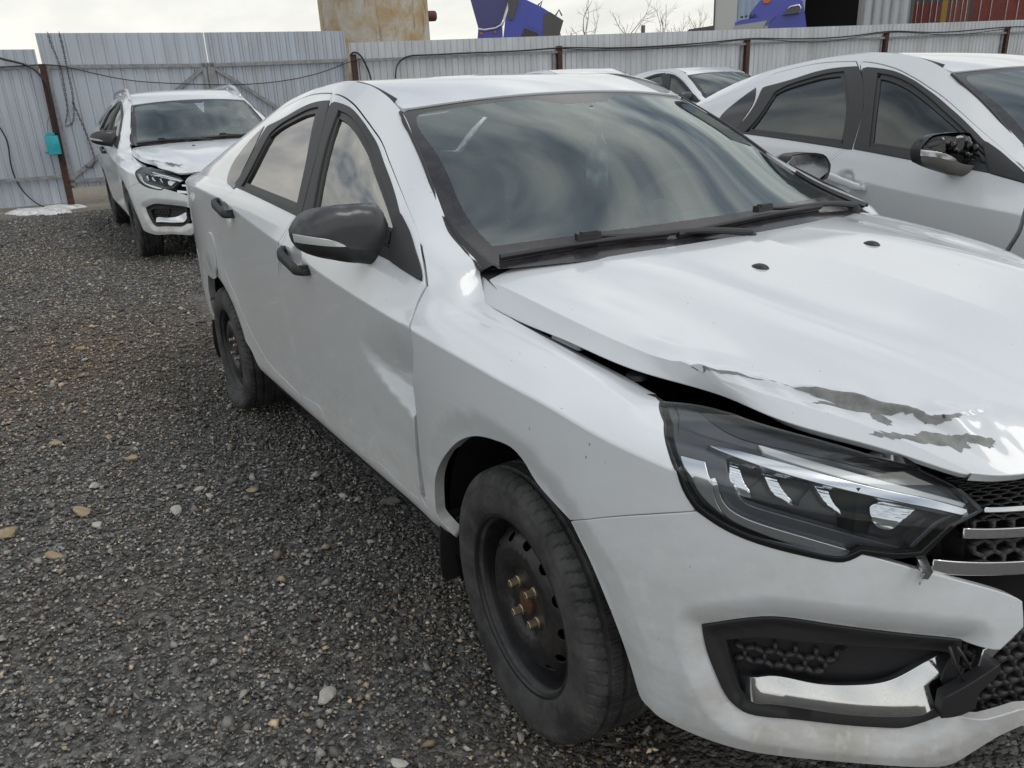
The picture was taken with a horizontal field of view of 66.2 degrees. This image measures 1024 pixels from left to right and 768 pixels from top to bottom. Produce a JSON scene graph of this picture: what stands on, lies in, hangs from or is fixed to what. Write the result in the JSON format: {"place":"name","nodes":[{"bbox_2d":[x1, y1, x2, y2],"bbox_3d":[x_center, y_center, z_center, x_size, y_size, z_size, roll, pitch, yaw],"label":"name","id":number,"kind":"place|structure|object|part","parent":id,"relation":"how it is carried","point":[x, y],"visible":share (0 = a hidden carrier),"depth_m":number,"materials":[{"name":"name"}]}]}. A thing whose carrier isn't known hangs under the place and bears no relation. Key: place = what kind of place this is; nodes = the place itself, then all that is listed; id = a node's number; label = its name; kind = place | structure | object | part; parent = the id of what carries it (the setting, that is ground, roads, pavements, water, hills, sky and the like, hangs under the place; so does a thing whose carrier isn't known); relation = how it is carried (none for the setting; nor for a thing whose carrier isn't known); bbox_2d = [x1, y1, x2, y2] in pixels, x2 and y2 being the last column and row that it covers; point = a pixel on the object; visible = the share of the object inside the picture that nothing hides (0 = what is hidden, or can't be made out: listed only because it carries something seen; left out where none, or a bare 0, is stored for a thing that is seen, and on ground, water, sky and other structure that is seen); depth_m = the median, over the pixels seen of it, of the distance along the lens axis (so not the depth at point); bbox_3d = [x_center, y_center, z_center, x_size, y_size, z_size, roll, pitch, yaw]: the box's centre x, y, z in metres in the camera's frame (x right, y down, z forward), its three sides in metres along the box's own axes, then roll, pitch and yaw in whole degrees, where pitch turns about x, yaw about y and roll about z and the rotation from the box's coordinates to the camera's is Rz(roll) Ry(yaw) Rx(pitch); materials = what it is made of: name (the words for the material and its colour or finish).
{"place":"outdoors","nodes":[
{"label":"outdoors","id":0,"kind":"place"},
{"bbox_2d":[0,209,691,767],"bbox_3d":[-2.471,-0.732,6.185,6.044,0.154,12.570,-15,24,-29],"label":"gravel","id":1,"kind":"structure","parent":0,"point":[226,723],"depth_m":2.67,"materials":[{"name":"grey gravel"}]},
{"bbox_2d":[0,526,17,539],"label":"stone","id":2,"kind":"object","parent":1,"relation":"on","point":[7,532],"visible":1,"depth_m":2.84,"materials":[{"name":"beige stone"}]},
{"bbox_2d":[74,346,85,351],"bbox_3d":[-2.722,-0.221,4.942,0.033,0.028,0.074,27,36,30],"label":"stone","id":3,"kind":"object","parent":1,"relation":"on","point":[77,349],"visible":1,"depth_m":4.93,"materials":[{"name":"beige stone"}]},
{"bbox_2d":[170,505,181,515],"bbox_3d":[-1.264,0.475,2.953,0.038,0.030,0.060,-17,25,-34],"label":"stone","id":4,"kind":"object","parent":1,"relation":"on","point":[175,510],"visible":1,"depth_m":2.94,"materials":[{"name":"grey stone"}]},
{"bbox_2d":[206,493,213,497],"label":"stone","id":5,"kind":"object","parent":1,"relation":"on","point":[209,495],"visible":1,"depth_m":3.04,"materials":[{"name":"grey stone"}]},
{"bbox_2d":[0,0,713,70],"label":"sky","id":6,"kind":"structure","parent":0,"point":[20,20],"materials":[{"name":"white"}]},
{"bbox_2d":[0,186,1023,767],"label":"ground","id":7,"kind":"structure","parent":0,"point":[1002,750],"depth_m":2.38,"materials":[{"name":"grey gravel"}]},
{"bbox_2d":[0,49,74,207],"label":"metal fence","id":8,"kind":"object","parent":7,"relation":"on","point":[42,177],"visible":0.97,"depth_m":11.09,"materials":[{"name":"metal"}]},
{"bbox_2d":[0,127,44,206],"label":"cable","id":9,"kind":"object","parent":8,"relation":"hanging from","point":[13,171],"visible":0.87,"depth_m":11.09,"materials":[{"name":"black plastic"}]},
{"bbox_2d":[0,57,64,164],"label":"cable","id":10,"kind":"object","parent":8,"relation":"hanging from","point":[50,96],"visible":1,"depth_m":10.95,"materials":[{"name":"black plastic"}]},
{"bbox_2d":[45,117,61,154],"bbox_3d":[-6.529,-3.504,11.077,0.208,0.511,0.116,-11,22,-21],"label":"canister","id":11,"kind":"object","parent":8,"relation":"hanging from","point":[53,145],"visible":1,"depth_m":11.08,"materials":[{"name":"plastic"}]},
{"bbox_2d":[35,32,210,187],"bbox_3d":[-5.489,-4.019,11.491,2.176,2.090,0.066,-11,22,-21],"label":"gate leaf","id":12,"kind":"object","parent":8,"relation":"attached to","point":[164,58],"visible":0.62,"depth_m":11.29,"materials":[{"name":"metal"}]},
{"bbox_2d":[47,32,68,123],"bbox_3d":[-6.328,-4.264,10.961,0.098,1.214,0.092,3,21,15],"label":"chain","id":13,"kind":"object","parent":12,"relation":"hanging from","point":[62,77],"visible":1,"depth_m":10.98,"materials":[{"name":"grey metal"}]},
{"bbox_2d":[59,32,74,126],"bbox_3d":[-6.292,-4.260,10.994,0.215,1.248,0.078,-15,24,-29],"label":"chain","id":14,"kind":"object","parent":12,"relation":"hanging from","point":[69,82],"visible":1,"depth_m":11.03,"materials":[{"name":"grey metal"}]},
{"bbox_2d":[72,101,95,168],"bbox_3d":[-6.165,-3.588,11.302,0.162,0.941,0.043,-11,22,-22],"label":"chain","id":15,"kind":"object","parent":12,"relation":"hanging from","point":[87,138],"visible":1,"depth_m":11.32,"materials":[{"name":"grey metal"}]},
{"bbox_2d":[0,58,360,84],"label":"cable","id":16,"kind":"object","parent":8,"relation":"hanging from","point":[180,83],"visible":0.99,"depth_m":11.54,"materials":[{"name":"black plastic"}]},
{"bbox_2d":[5,204,86,215],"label":"snow","id":17,"kind":"structure","parent":7,"relation":"on","point":[55,209],"depth_m":11.03,"materials":[{"name":"white snow"}]},
{"bbox_2d":[45,551,62,559],"bbox_3d":[-1.568,0.586,2.684,0.070,0.017,0.030,5,46,7],"label":"stone","id":18,"kind":"object","parent":7,"relation":"on","point":[53,555],"visible":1,"depth_m":2.68,"materials":[{"name":"beige stone"}]},
{"bbox_2d":[49,440,62,445],"bbox_3d":[-2.099,0.273,3.609,0.059,0.024,0.038,0,9,-13],"label":"stone","id":19,"kind":"object","parent":7,"relation":"on","point":[55,443],"visible":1,"depth_m":3.60,"materials":[{"name":"beige stone"}]},
{"bbox_2d":[73,506,91,516],"bbox_3d":[-1.635,0.484,2.985,0.089,0.027,0.058,14,21,19],"label":"stone","id":20,"kind":"object","parent":7,"relation":"on","point":[80,511],"visible":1,"depth_m":2.97,"materials":[{"name":"beige stone"}]},
{"bbox_2d":[89,482,98,488],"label":"stone","id":21,"kind":"object","parent":7,"relation":"on","point":[93,485],"visible":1,"depth_m":3.18,"materials":[{"name":"white stone"}]},
{"bbox_2d":[92,521,101,527],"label":"stone","id":22,"kind":"object","parent":7,"relation":"on","point":[97,524],"visible":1,"depth_m":2.87,"materials":[{"name":"grey stone"}]},
{"bbox_2d":[125,454,137,461],"bbox_3d":[-1.657,0.324,3.422,0.074,0.029,0.034,-5,32,34],"label":"stone","id":23,"kind":"object","parent":7,"relation":"on","point":[131,458],"visible":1,"depth_m":3.41,"materials":[{"name":"beige stone"}]},
{"bbox_2d":[89,85,265,255],"bbox_3d":[-3.539,-2.507,8.738,2.049,1.519,4.410,-14,23,-27],"label":"station wagon","id":24,"kind":"object","parent":7,"relation":"on","point":[156,150],"visible":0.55,"depth_m":7.65,"materials":[{"name":"white paint"},{"name":"glass"},{"name":"rubber"}]},
{"bbox_3d":[-4.796,-3.166,9.219,0.178,0.211,0.884,-14,23,-27],"label":"quarter window","id":25,"kind":"part","parent":24,"relation":"part of","materials":[{"name":"black"}]},
{"bbox_3d":[-4.028,-2.264,7.992,0.394,1.190,1.127,-11,22,-22],"label":"door","id":26,"kind":"part","parent":24,"relation":"part of","materials":[{"name":"white paint"}]},
{"bbox_3d":[-4.388,-2.603,8.681,0.372,1.035,1.153,-14,23,-27],"label":"door","id":27,"kind":"part","parent":24,"relation":"part of","materials":[{"name":"white paint"}]},
{"bbox_3d":[-3.111,-2.918,9.356,0.372,1.035,1.153,-14,23,-27],"label":"door","id":28,"kind":"part","parent":24,"relation":"part of","materials":[{"name":"white paint"}]},
{"bbox_2d":[187,319,196,324],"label":"stone","id":29,"kind":"object","parent":7,"relation":"on","point":[191,321],"visible":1,"depth_m":5.41,"materials":[{"name":"grey stone"}]},
{"bbox_2d":[193,486,204,490],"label":"stone","id":30,"kind":"object","parent":7,"relation":"on","point":[198,488],"visible":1,"depth_m":3.10,"materials":[{"name":"grey stone"}]},
{"bbox_2d":[246,487,257,492],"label":"stone","id":31,"kind":"object","parent":7,"relation":"on","point":[252,489],"visible":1,"depth_m":3.06,"materials":[{"name":"beige stone"}]},
{"bbox_2d":[318,686,336,704],"bbox_3d":[-0.456,0.765,1.935,0.041,0.024,0.068,-4,21,-3],"label":"stone","id":32,"kind":"object","parent":7,"relation":"on","point":[327,694],"visible":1,"depth_m":1.93,"materials":[{"name":"grey stone"}]},
{"bbox_2d":[317,0,436,80],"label":"rusty tank","id":33,"kind":"object","parent":7,"relation":"on","point":[356,21],"visible":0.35,"depth_m":15.73,"materials":[{"name":"brown metal"}]},
{"bbox_2d":[379,496,402,504],"bbox_3d":[-0.453,0.438,2.945,0.092,0.030,0.037,-10,12,10],"label":"stone","id":34,"kind":"object","parent":7,"relation":"on","point":[395,499],"visible":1,"depth_m":2.93,"materials":[{"name":"grey stone"}]},
{"bbox_2d":[390,758,408,767],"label":"stone","id":35,"kind":"object","parent":7,"relation":"on","point":[398,763],"visible":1,"depth_m":1.71,"materials":[{"name":"grey stone"}]},
{"bbox_2d":[471,0,562,37],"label":"truck","id":36,"kind":"object","parent":7,"relation":"on","point":[523,18],"visible":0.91,"depth_m":20.94,"materials":[{"name":"blue paint"}]},
{"bbox_3d":[0.460,-9.374,21.057,0.556,0.341,0.070,-2,21,1],"label":"window","id":37,"kind":"part","parent":36,"relation":"part of","materials":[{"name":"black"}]},
{"bbox_3d":[0.636,-9.684,20.926,0.486,0.568,0.032,-2,21,1],"label":"door","id":38,"kind":"part","parent":36,"relation":"part of","materials":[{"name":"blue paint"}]},
{"bbox_2d":[472,68,627,130],"bbox_3d":[0.987,-3.696,11.138,2.049,1.466,4.410,-13,23,-26],"label":"sedan","id":39,"kind":"object","parent":7,"relation":"on","point":[591,71],"visible":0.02,"depth_m":10.70,"materials":[{"name":"white paint"}]},
{"bbox_2d":[570,0,602,34],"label":"bare tree","id":40,"kind":"object","parent":7,"relation":"on","point":[587,18],"visible":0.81,"depth_m":46.34,"materials":[{"name":"grey plant"}]},
{"bbox_2d":[185,74,1023,766],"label":"sedan","id":41,"kind":"object","parent":7,"relation":"on","point":[631,396],"visible":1,"depth_m":1.57,"materials":[{"name":"white paint"}]},
{"bbox_3d":[-1.067,-0.909,3.144,0.177,0.228,0.210,-14,22,-29],"label":"quarter window","id":42,"kind":"part","parent":41,"relation":"part of","materials":[{"name":"black"}]},
{"bbox_3d":[-0.862,-0.545,2.996,0.372,1.035,1.153,-14,22,-29],"label":"door","id":43,"kind":"part","parent":41,"relation":"part of","materials":[{"name":"white paint"}]},
{"bbox_3d":[-0.479,-0.223,2.322,0.395,1.187,1.143,-12,23,-24],"label":"door","id":44,"kind":"part","parent":41,"relation":"part of","materials":[{"name":"white paint"}]},
{"bbox_3d":[-0.770,-1.285,4.029,1.286,0.257,0.662,-14,22,-29],"label":"rear window","id":45,"kind":"part","parent":41,"relation":"part of","materials":[{"name":"glass"}]},
{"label":"door","id":46,"kind":"part","parent":41,"relation":"part of","materials":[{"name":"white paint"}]},
{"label":"door","id":47,"kind":"part","parent":41,"relation":"part of","materials":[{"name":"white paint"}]},
{"bbox_2d":[607,1,663,33],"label":"bare tree","id":48,"kind":"object","parent":7,"relation":"on","point":[639,21],"visible":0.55,"depth_m":45.59,"materials":[{"name":"grey plant"}]},
{"bbox_2d":[641,25,644,32],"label":"pole","id":49,"kind":"object","parent":7,"relation":"on","point":[642,28],"visible":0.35,"depth_m":49.53,"materials":[{"name":"grey"}]},
{"bbox_2d":[636,0,679,31],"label":"bare tree","id":50,"kind":"object","parent":7,"relation":"on","point":[662,18],"visible":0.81,"depth_m":53.70,"materials":[{"name":"grey plant"}]},
{"bbox_2d":[656,13,703,31],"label":"bare tree","id":51,"kind":"object","parent":7,"relation":"on","point":[681,25],"visible":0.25,"depth_m":52.79,"materials":[{"name":"grey plant"}]},
{"bbox_2d":[661,8,709,31],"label":"bare tree","id":52,"kind":"object","parent":7,"relation":"on","point":[693,21],"visible":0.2,"depth_m":53.26,"materials":[{"name":"grey plant"}]},
{"bbox_2d":[348,20,1023,148],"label":"metal fence","id":53,"kind":"object","parent":7,"relation":"on","point":[748,57],"visible":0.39,"depth_m":14.63,"materials":[{"name":"metal"}]},
{"bbox_2d":[204,31,349,116],"bbox_3d":[-3.548,-4.384,12.255,2.110,2.062,0.066,-11,22,-21],"label":"gate leaf","id":54,"kind":"object","parent":53,"relation":"attached to","point":[249,58],"visible":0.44,"depth_m":12.07,"materials":[{"name":"metal"}]},
{"bbox_2d":[350,51,371,79],"bbox_3d":[-2.385,-4.880,12.527,0.337,0.797,0.045,-10,22,-19],"label":"cable","id":55,"kind":"object","parent":53,"relation":"hanging from","point":[359,54],"visible":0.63,"depth_m":12.44,"materials":[{"name":"black plastic"}]},
{"bbox_2d":[395,26,1023,78],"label":"cable","id":56,"kind":"object","parent":53,"relation":"attached to","point":[680,44],"visible":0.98,"depth_m":14.44,"materials":[{"name":"black plastic"}]},
{"bbox_2d":[560,27,1011,50],"bbox_3d":[6.051,-6.913,15.695,11.371,0.235,0.028,-11,22,-21],"label":"cable","id":57,"kind":"object","parent":53,"relation":"attached to","point":[781,40],"visible":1,"depth_m":15.38,"materials":[{"name":"black plastic"}]},
{"bbox_2d":[635,66,751,103],"bbox_3d":[2.918,-4.156,12.222,2.049,1.466,4.410,-13,23,-26],"label":"sedan","id":58,"kind":"object","parent":7,"relation":"on","point":[695,85],"visible":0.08,"depth_m":11.77,"materials":[{"name":"white paint"}]},
{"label":"door","id":59,"kind":"part","parent":58,"relation":"part of","materials":[{"name":"white paint"}]},
{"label":"door","id":60,"kind":"part","parent":58,"relation":"part of","materials":[{"name":"white paint"}]},
{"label":"door","id":61,"kind":"part","parent":58,"relation":"part of","materials":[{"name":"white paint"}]},
{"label":"door","id":62,"kind":"part","parent":58,"relation":"part of","materials":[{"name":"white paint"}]},
{"bbox_2d":[688,26,712,30],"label":"shed","id":63,"kind":"structure","parent":7,"relation":"on","point":[707,28],"depth_m":51.65,"materials":[{"name":"grey metal"}]},
{"bbox_2d":[732,0,805,29],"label":"truck","id":64,"kind":"object","parent":7,"relation":"on","point":[779,13],"visible":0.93,"depth_m":23.44,"materials":[{"name":"blue paint"}]},
{"bbox_2d":[696,52,1023,257],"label":"sedan","id":65,"kind":"object","parent":7,"relation":"on","point":[935,140],"visible":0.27,"depth_m":3.20,"materials":[{"name":"white paint"}]},
{"bbox_3d":[1.174,-1.417,4.072,0.177,0.228,0.210,-8,20,-21],"label":"quarter window","id":66,"kind":"part","parent":65,"relation":"part of","materials":[{"name":"black glass"}]},
{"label":"door","id":67,"kind":"part","parent":65,"relation":"part of","materials":[{"name":"white paint"}]},
{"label":"door","id":68,"kind":"part","parent":65,"relation":"part of","materials":[{"name":"white paint"}]},
{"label":"door","id":69,"kind":"part","parent":65,"relation":"part of","materials":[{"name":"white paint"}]},
{"bbox_2d":[912,0,940,23],"bbox_3d":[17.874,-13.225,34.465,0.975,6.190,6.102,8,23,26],"label":"shipping container","id":70,"kind":"object","parent":7,"relation":"on","point":[931,14],"visible":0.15,"depth_m":31.05,"materials":[{"name":"metal"}]},
{"bbox_2d":[912,3,926,23],"bbox_3d":[16.227,-13.946,31.484,0.468,2.390,0.050,8,23,26],"label":"door","id":71,"kind":"structure","parent":70,"relation":"in","point":[919,10],"depth_m":31.16,"materials":[{"name":"red metal"}]},
{"bbox_2d":[925,2,940,22],"bbox_3d":[16.657,-13.885,31.271,0.468,2.390,0.050,8,23,26],"label":"door","id":72,"kind":"structure","parent":70,"relation":"in","point":[933,10],"depth_m":30.96,"materials":[{"name":"red metal"}]},
{"bbox_2d":[940,0,947,22],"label":"container post","id":73,"kind":"object","parent":7,"relation":"on","point":[944,11],"visible":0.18,"depth_m":30.98,"materials":[{"name":"metal"}]},
{"bbox_2d":[947,0,969,21],"bbox_3d":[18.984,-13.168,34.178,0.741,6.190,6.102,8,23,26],"label":"shipping container","id":74,"kind":"object","parent":7,"relation":"on","point":[961,13],"depth_m":30.77,"materials":[{"name":"brown"}]},
{"bbox_2d":[947,1,959,21],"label":"door","id":75,"kind":"structure","parent":74,"relation":"in","point":[954,2],"depth_m":30.86,"materials":[{"name":"brown metal"}]},
{"bbox_2d":[957,0,969,21],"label":"door","id":76,"kind":"structure","parent":74,"relation":"in","point":[965,1],"depth_m":30.70,"materials":[{"name":"brown metal"}]},
{"bbox_2d":[972,0,1023,20],"bbox_3d":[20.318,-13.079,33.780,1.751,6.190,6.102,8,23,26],"label":"shipping container","id":77,"kind":"object","parent":7,"relation":"on","point":[985,10],"depth_m":30.40,"materials":[{"name":"metal"}]},
{"bbox_2d":[972,0,998,20],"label":"door","id":78,"kind":"structure","parent":77,"relation":"in","point":[986,4],"depth_m":30.58,"materials":[{"name":"red metal"}]},
{"bbox_2d":[997,0,1023,20],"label":"door","id":79,"kind":"structure","parent":77,"relation":"in","point":[1012,4],"depth_m":30.22,"materials":[{"name":"red metal"}]},
{"bbox_2d":[713,0,914,29],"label":"warehouse","id":80,"kind":"structure","parent":0,"point":[818,13],"depth_m":30.00,"materials":[{"name":"grey"}]},
{"bbox_2d":[805,0,858,26],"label":"doorway","id":81,"kind":"structure","parent":80,"relation":"in","point":[818,13],"depth_m":31.47,"materials":[{"name":"black"}]},
{"bbox_2d":[860,0,911,24],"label":"door leaf","id":82,"kind":"structure","parent":80,"relation":"in","point":[863,0],"depth_m":28.26,"materials":[{"name":"silver metal"}]},
{"bbox_2d":[914,0,1023,22],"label":"shed wall","id":83,"kind":"structure","parent":0,"point":[971,8],"depth_m":36.09,"materials":[{"name":"red metal"}]}
]}

